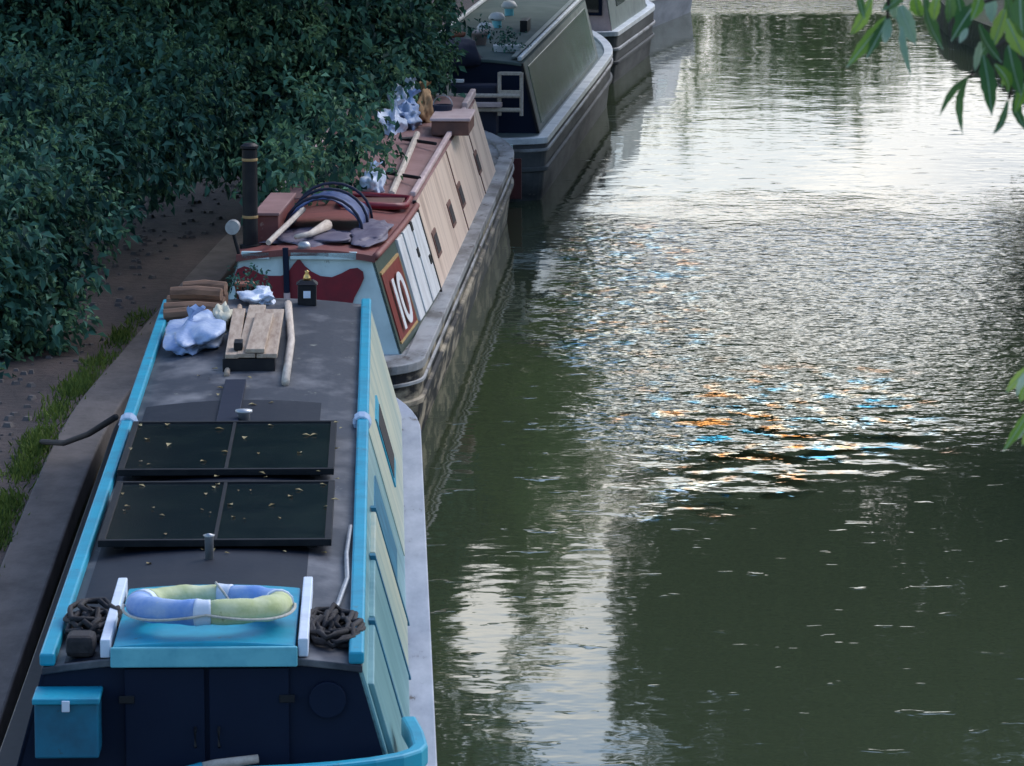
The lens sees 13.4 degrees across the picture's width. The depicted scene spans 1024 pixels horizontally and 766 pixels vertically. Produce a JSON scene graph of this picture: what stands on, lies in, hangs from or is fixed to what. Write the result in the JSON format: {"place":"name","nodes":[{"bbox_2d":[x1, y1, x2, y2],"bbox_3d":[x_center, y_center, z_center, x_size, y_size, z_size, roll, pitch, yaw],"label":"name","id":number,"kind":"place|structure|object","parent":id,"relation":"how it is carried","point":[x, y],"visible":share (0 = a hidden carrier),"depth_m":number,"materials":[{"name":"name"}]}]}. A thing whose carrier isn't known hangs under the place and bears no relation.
{"place":"outdoors","nodes":[
{"label":"outdoors","id":0,"kind":"place"},
{"bbox_2d":[2,2,275,717],"bbox_3d":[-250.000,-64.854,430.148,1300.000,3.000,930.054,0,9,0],"label":"ground","id":1,"kind":"structure","parent":0,"point":[71,544],"depth_m":28.40,"materials":[{"name":"soil"}]},
{"bbox_2d":[0,109,146,378],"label":"shrub","id":2,"kind":"object","parent":1,"relation":"on","point":[40,259],"visible":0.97,"depth_m":35.64,"materials":[{"name":"green plant"}]},
{"bbox_2d":[0,304,155,566],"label":"grass verge","id":3,"kind":"object","parent":1,"relation":"on","point":[74,387],"depth_m":31.91,"materials":[{"name":"green plant"}]},
{"bbox_2d":[0,4,258,251],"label":"shrub","id":4,"kind":"object","parent":1,"relation":"on","point":[114,130],"visible":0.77,"depth_m":40.31,"materials":[{"name":"green plant"}]},
{"bbox_2d":[0,202,261,748],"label":"coping","id":5,"kind":"object","parent":1,"relation":"on","point":[34,557],"visible":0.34,"depth_m":28.82,"materials":[{"name":"concrete"}]},
{"bbox_2d":[0,0,473,225],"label":"overhanging tree","id":6,"kind":"object","parent":1,"relation":"on","point":[313,89],"visible":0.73,"depth_m":43.01,"materials":[{"name":"green plant"}]},
{"bbox_2d":[0,0,478,565],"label":"towpath","id":7,"kind":"structure","parent":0,"point":[186,256],"depth_m":39.24,"materials":[{"name":"brown soil"}]},
{"bbox_2d":[39,414,118,445],"bbox_3d":[-2.866,0.312,28.629,0.040,1.089,5.164,-2,9,-11],"label":"mooring rope","id":8,"kind":"object","parent":7,"relation":"on","point":[99,426],"visible":1,"depth_m":27.96,"materials":[{"name":"black fabric"}]},
{"bbox_2d":[0,183,240,458],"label":"path stones","id":9,"kind":"object","parent":7,"relation":"on","point":[11,416],"visible":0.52,"depth_m":40.05,"materials":[{"name":"stone"}]},
{"bbox_2d":[449,18,471,38],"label":"flower pot","id":10,"kind":"object","parent":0,"point":[463,33],"visible":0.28,"depth_m":51.39,"materials":[{"name":"ceramic"}]},
{"bbox_2d":[421,0,1023,765],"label":"water","id":11,"kind":"structure","parent":0,"point":[719,464],"depth_m":34.61,"materials":[{"name":"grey liquid"}]},
{"bbox_2d":[0,298,436,765],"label":"narrowboat","id":12,"kind":"object","parent":11,"relation":"on","point":[286,691],"visible":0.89,"depth_m":21.33,"materials":[{"name":"paint"}]},
{"bbox_2d":[66,630,96,656],"bbox_3d":[-1.949,1.179,19.733,0.130,0.100,0.160,0,9,0],"label":"rubber block","id":13,"kind":"object","parent":12,"relation":"on","point":[81,643],"depth_m":19.66,"materials":[{"name":"black rubber"}]},
{"bbox_2d":[63,597,122,641],"bbox_3d":[-1.940,1.091,20.219,0.287,0.128,0.624,0,9,-2],"label":"rope coil","id":14,"kind":"object","parent":12,"relation":"on","point":[87,617],"visible":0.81,"depth_m":20.17,"materials":[{"name":"grey fabric"}]},
{"bbox_2d":[119,667,205,765],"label":"stern door","id":15,"kind":"structure","parent":12,"relation":"in","point":[165,707],"depth_m":19.67,"materials":[{"name":"blue paint"}]},
{"bbox_2d":[163,304,225,355],"bbox_3d":[-2.089,-0.398,28.871,0.409,0.253,1.511,0,9,-2],"label":"sack","id":16,"kind":"object","parent":12,"relation":"on","point":[197,330],"visible":1,"depth_m":28.47,"materials":[{"name":"blue plastic"}]},
{"bbox_2d":[163,280,227,321],"bbox_3d":[-2.184,-0.575,30.099,0.425,0.196,0.983,0,9,-2],"label":"log pile","id":17,"kind":"object","parent":12,"relation":"on","point":[209,294],"visible":0.83,"depth_m":30.04,"materials":[{"name":"brown wood"}]},
{"bbox_2d":[121,581,296,626],"bbox_3d":[-1.387,1.016,19.976,0.800,0.170,0.673,0,9,-2],"label":"lifebuoy","id":18,"kind":"object","parent":12,"relation":"on","point":[202,605],"visible":1,"depth_m":19.76,"materials":[{"name":"plastic"}]},
{"bbox_2d":[98,480,334,548],"bbox_3d":[-1.520,0.687,22.747,1.175,0.058,1.620,0,9,-2],"label":"solar panel","id":19,"kind":"object","parent":12,"relation":"on","point":[305,519],"visible":1,"depth_m":22.64,"materials":[{"name":"black glass"}]},
{"bbox_2d":[213,301,232,331],"bbox_3d":[-1.939,-0.454,29.477,0.180,0.148,0.712,0,9,-2],"label":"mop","id":20,"kind":"object","parent":12,"relation":"on","point":[223,311],"visible":0.44,"depth_m":29.33},
{"bbox_2d":[117,420,336,477],"bbox_3d":[-1.591,0.374,24.650,1.185,0.058,1.560,0,9,-2],"label":"solar panel","id":21,"kind":"object","parent":12,"relation":"on","point":[279,445],"visible":1,"depth_m":24.56,"materials":[{"name":"black glass"}]},
{"bbox_2d":[121,333,341,563],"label":"fallen leaves","id":22,"kind":"object","parent":12,"relation":"on","point":[140,424],"visible":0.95,"depth_m":24.13,"materials":[{"name":"yellow plant"}]},
{"bbox_2d":[224,304,241,375],"bbox_3d":[-1.839,-0.292,28.808,0.036,0.035,2.966,0,9,-2],"label":"boat pole","id":23,"kind":"object","parent":12,"relation":"on","point":[227,371],"visible":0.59,"depth_m":27.42,"materials":[{"name":"brown wood"}]},
{"bbox_2d":[226,263,271,298],"bbox_3d":[-1.881,-0.710,30.809,0.332,0.301,0.346,-3,10,-20],"label":"potted plant","id":24,"kind":"object","parent":12,"relation":"on","point":[243,285],"visible":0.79,"depth_m":30.75,"materials":[{"name":"green plant"}]},
{"bbox_2d":[209,667,294,765],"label":"stern door","id":25,"kind":"structure","parent":12,"relation":"in","point":[249,706],"depth_m":19.68,"materials":[{"name":"blue paint"}]},
{"bbox_2d":[222,305,283,371],"bbox_3d":[-1.686,-0.323,28.562,0.347,0.174,2.142,0,9,-2],"label":"timber stack","id":26,"kind":"object","parent":12,"relation":"on","point":[254,335],"visible":1,"depth_m":28.00,"materials":[{"name":"brown wood"}]},
{"bbox_2d":[236,285,275,304],"bbox_3d":[-1.782,-0.611,30.536,0.294,0.123,0.602,0,9,-2],"label":"carrier bag","id":27,"kind":"object","parent":12,"relation":"on","point":[260,295],"visible":0.86,"depth_m":30.39,"materials":[{"name":"white plastic"}]},
{"bbox_2d":[281,300,294,385],"bbox_3d":[-1.465,-0.281,28.647,0.079,0.055,3.381,0,9,-3],"label":"boat pole","id":28,"kind":"object","parent":12,"relation":"on","point":[287,366],"visible":1,"depth_m":28.32,"materials":[{"name":"brown wood"}]},
{"bbox_2d":[296,270,317,305],"bbox_3d":[-1.431,-0.667,30.456,0.150,0.250,0.150,0,9,-2],"label":"lantern","id":29,"kind":"object","parent":12,"relation":"on","point":[307,290],"visible":1,"depth_m":30.40,"materials":[{"name":"black paint"}]},
{"bbox_2d":[310,602,365,648],"bbox_3d":[-0.820,1.118,20.144,0.291,0.118,0.646,0,9,-2],"label":"rope coil","id":30,"kind":"object","parent":12,"relation":"on","point":[333,625],"visible":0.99,"depth_m":20.06,"materials":[{"name":"grey fabric"}]},
{"bbox_2d":[336,524,352,605],"bbox_3d":[-0.826,0.921,21.492,0.068,0.034,2.253,0,9,0],"label":"roof cable","id":31,"kind":"object","parent":12,"relation":"on","point":[346,567],"visible":0.76,"depth_m":21.58,"materials":[{"name":"metal"}]},
{"bbox_2d":[375,395,395,486],"bbox_3d":[-0.801,0.362,27.459,0.139,0.430,0.900,0,9,-2],"label":"window","id":32,"kind":"structure","parent":12,"relation":"in","point":[379,419],"depth_m":27.31,"materials":[{"name":"glass"}]},
{"bbox_2d":[374,475,397,580],"bbox_3d":[-0.722,0.832,24.751,0.142,0.440,1.000,0,9,-2],"label":"window","id":33,"kind":"structure","parent":12,"relation":"in","point":[378,501],"depth_m":24.80,"materials":[{"name":"blue glass"}]},
{"bbox_2d":[368,617,407,753],"bbox_3d":[-0.568,1.563,20.486,0.213,0.660,1.300,0,9,-2],"label":"side door","id":34,"kind":"structure","parent":12,"relation":"in","point":[380,681],"depth_m":20.39,"materials":[{"name":"green paint"}]},
{"bbox_2d":[369,553,410,716],"bbox_3d":[-0.611,1.322,21.955,0.213,0.660,1.420,0,9,-2],"label":"side door","id":35,"kind":"structure","parent":12,"relation":"in","point":[379,604],"depth_m":21.96,"materials":[{"name":"green paint"}]},
{"bbox_2d":[370,506,409,663],"bbox_3d":[-0.652,1.091,23.361,0.213,0.660,1.170,0,9,-2],"label":"side door","id":36,"kind":"structure","parent":12,"relation":"in","point":[378,545],"depth_m":23.37,"materials":[{"name":"beige paint"}]},
{"bbox_2d":[225,89,513,432],"bbox_3d":[-1.233,-1.680,41.231,1.890,2.700,16.932,0,9,3],"label":"narrowboat","id":37,"kind":"object","parent":11,"relation":"on","point":[417,276],"visible":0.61,"depth_m":35.95,"materials":[{"name":"red metal"}]},
{"bbox_2d":[266,207,305,244],"bbox_3d":[-1.779,-1.238,34.340,0.044,0.183,1.014,2,10,13],"label":"timber prop","id":38,"kind":"object","parent":37,"relation":"on","point":[285,226],"visible":1,"depth_m":34.28,"materials":[{"name":"brown wood"}]},
{"bbox_2d":[259,227,351,246],"bbox_3d":[-1.560,-1.165,34.464,0.870,0.056,1.093,6,11,34],"label":"cloth heap","id":39,"kind":"object","parent":37,"relation":"on","point":[331,235],"visible":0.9,"depth_m":34.25,"materials":[{"name":"grey fabric"}]},
{"bbox_2d":[294,220,331,238],"bbox_3d":[-1.563,-1.206,34.329,0.095,0.088,0.632,3,10,18],"label":"piece of wood","id":40,"kind":"object","parent":39,"relation":"on","point":[324,226],"visible":1,"depth_m":34.32,"materials":[{"name":"brown wood"}]},
{"bbox_2d":[284,182,372,229],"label":"hoops","id":41,"kind":"object","parent":37,"relation":"on","point":[354,206],"visible":0.94,"depth_m":35.24,"materials":[{"name":"blue metal"}]},
{"bbox_2d":[350,218,393,247],"bbox_3d":[-1.124,-1.213,34.764,0.312,0.053,1.674,0,9,3],"label":"cloth heap","id":42,"kind":"object","parent":37,"relation":"on","point":[372,232],"visible":1,"depth_m":34.50,"materials":[{"name":"grey fabric"}]},
{"bbox_2d":[359,160,385,192],"bbox_3d":[-1.197,-1.763,37.359,0.222,0.278,0.686,0,9,3],"label":"carrier bag","id":43,"kind":"object","parent":37,"relation":"on","point":[373,185],"visible":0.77,"depth_m":37.17,"materials":[{"name":"white plastic"}]},
{"bbox_2d":[377,98,407,135],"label":"carrier bag","id":44,"kind":"object","parent":37,"relation":"on","point":[395,117],"visible":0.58,"depth_m":42.11,"materials":[{"name":"white plastic"}]},
{"bbox_2d":[387,77,416,105],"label":"carrier bag","id":45,"kind":"object","parent":37,"relation":"on","point":[399,90],"visible":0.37,"depth_m":43.00,"materials":[{"name":"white plastic"}]},
{"bbox_2d":[385,170,420,179],"bbox_3d":[-0.958,-1.829,38.308,0.160,0.042,0.500,-7,12,-37],"label":"mooring pin","id":46,"kind":"object","parent":37,"relation":"on","point":[408,176],"visible":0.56,"depth_m":38.25,"materials":[{"name":"black paint"}]},
{"bbox_2d":[388,131,419,193],"bbox_3d":[-0.964,-1.990,39.336,0.060,0.064,4.790,0,9,1],"label":"boat pole","id":47,"kind":"object","parent":37,"relation":"on","point":[402,168],"visible":0.96,"depth_m":39.02,"materials":[{"name":"brown wood"}]},
{"bbox_2d":[395,234,424,320],"bbox_3d":[-0.828,-0.857,35.351,0.226,0.660,0.360,0,9,3],"label":"side door","id":48,"kind":"structure","parent":37,"relation":"in","point":[399,241],"depth_m":35.26,"materials":[{"name":"white paint"}]},
{"bbox_2d":[398,89,422,130],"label":"carrier bag","id":49,"kind":"object","parent":37,"relation":"on","point":[408,108],"visible":0.88,"depth_m":42.46,"materials":[{"name":"blue plastic"}]},
{"bbox_2d":[400,224,432,312],"bbox_3d":[-0.786,-0.947,35.903,0.228,0.660,0.560,0,9,3],"label":"side door","id":50,"kind":"structure","parent":37,"relation":"in","point":[408,237],"depth_m":35.83,"materials":[{"name":"white paint"}]},
{"bbox_2d":[400,136,436,144],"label":"mooring pin","id":51,"kind":"object","parent":37,"relation":"on","point":[409,139],"visible":0.89,"depth_m":41.02,"materials":[{"name":"black paint"}]},
{"bbox_2d":[416,81,433,122],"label":"sack","id":52,"kind":"object","parent":37,"relation":"on","point":[426,110],"visible":0.85,"depth_m":43.06,"materials":[{"name":"beige fabric"}]},
{"bbox_2d":[410,212,439,300],"bbox_3d":[-0.737,-1.065,36.621,0.224,0.660,0.700,0,9,3],"label":"side door","id":53,"kind":"structure","parent":37,"relation":"in","point":[418,233],"depth_m":36.56,"materials":[{"name":"white paint"}]},
{"bbox_2d":[431,227,441,257],"bbox_3d":[-0.661,-1.220,37.932,0.081,0.220,0.400,0,9,3],"label":"window","id":54,"kind":"structure","parent":37,"relation":"in","point":[435,238],"depth_m":37.85,"materials":[{"name":"black glass"}]},
{"bbox_2d":[433,95,452,111],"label":"bucket","id":55,"kind":"object","parent":37,"relation":"on","point":[442,107],"visible":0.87,"depth_m":42.67,"materials":[{"name":"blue plastic"}]},
{"bbox_2d":[446,199,456,227],"bbox_3d":[-0.559,-1.551,39.952,0.081,0.220,0.400,0,9,3],"label":"window","id":56,"kind":"structure","parent":37,"relation":"in","point":[449,206],"depth_m":39.87,"materials":[{"name":"black glass"}]},
{"bbox_2d":[430,109,475,135],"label":"storage box","id":57,"kind":"object","parent":37,"relation":"on","point":[458,122],"visible":1,"depth_m":42.01,"materials":[{"name":"pink paint"}]},
{"bbox_2d":[457,181,465,208],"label":"window","id":58,"kind":"structure","parent":37,"relation":"in","point":[459,187],"depth_m":41.32,"materials":[{"name":"black glass"}]},
{"bbox_2d":[473,149,481,174],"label":"window","id":59,"kind":"structure","parent":37,"relation":"in","point":[475,154],"depth_m":43.99,"materials":[{"name":"black glass"}]},
{"bbox_2d":[428,0,612,201],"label":"narrowboat","id":60,"kind":"object","parent":11,"relation":"on","point":[541,102],"visible":0.61,"depth_m":52.23,"materials":[{"name":"silver metal"}]},
{"bbox_2d":[425,37,482,67],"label":"canvas cover","id":61,"kind":"object","parent":60,"relation":"on","point":[473,56],"visible":0.29,"depth_m":49.78,"materials":[{"name":"grey fabric"}]},
{"bbox_2d":[463,14,493,44],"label":"flower pot","id":62,"kind":"object","parent":60,"relation":"on","point":[479,36],"visible":0.87,"depth_m":51.66,"materials":[{"name":"ceramic"}]},
{"bbox_2d":[488,25,531,52],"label":"potted plant","id":63,"kind":"object","parent":60,"relation":"on","point":[507,48],"visible":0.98,"depth_m":50.87,"materials":[{"name":"green plant"}]},
{"bbox_2d":[585,0,654,82],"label":"narrowboat","id":64,"kind":"object","parent":11,"relation":"on","point":[623,28],"visible":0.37,"depth_m":64.48,"materials":[{"name":"silver metal"}]},
{"bbox_2d":[585,0,601,15],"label":"stern window","id":65,"kind":"structure","parent":64,"relation":"in","point":[594,7],"depth_m":63.24,"materials":[{"name":"black glass"}]},
{"bbox_2d":[615,0,624,5],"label":"side window","id":66,"kind":"structure","parent":64,"relation":"in","point":[618,2],"depth_m":64.41,"materials":[{"name":"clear glass"}]},
{"bbox_2d":[647,0,691,27],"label":"narrowboat","id":67,"kind":"object","parent":11,"relation":"on","point":[666,11],"visible":0.03,"depth_m":74.41,"materials":[{"name":"grey paint"}]},
{"bbox_2d":[937,0,1023,72],"bbox_3d":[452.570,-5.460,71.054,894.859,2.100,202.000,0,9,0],"label":"canal bank","id":68,"kind":"structure","parent":0,"point":[972,39],"depth_m":69.46,"materials":[{"name":"green plant"}]},
{"bbox_2d":[847,0,1023,450],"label":"bankside tree","id":69,"kind":"object","parent":68,"relation":"on","point":[1009,19],"visible":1,"depth_m":8.21,"materials":[{"name":"green plant"}]}
]}

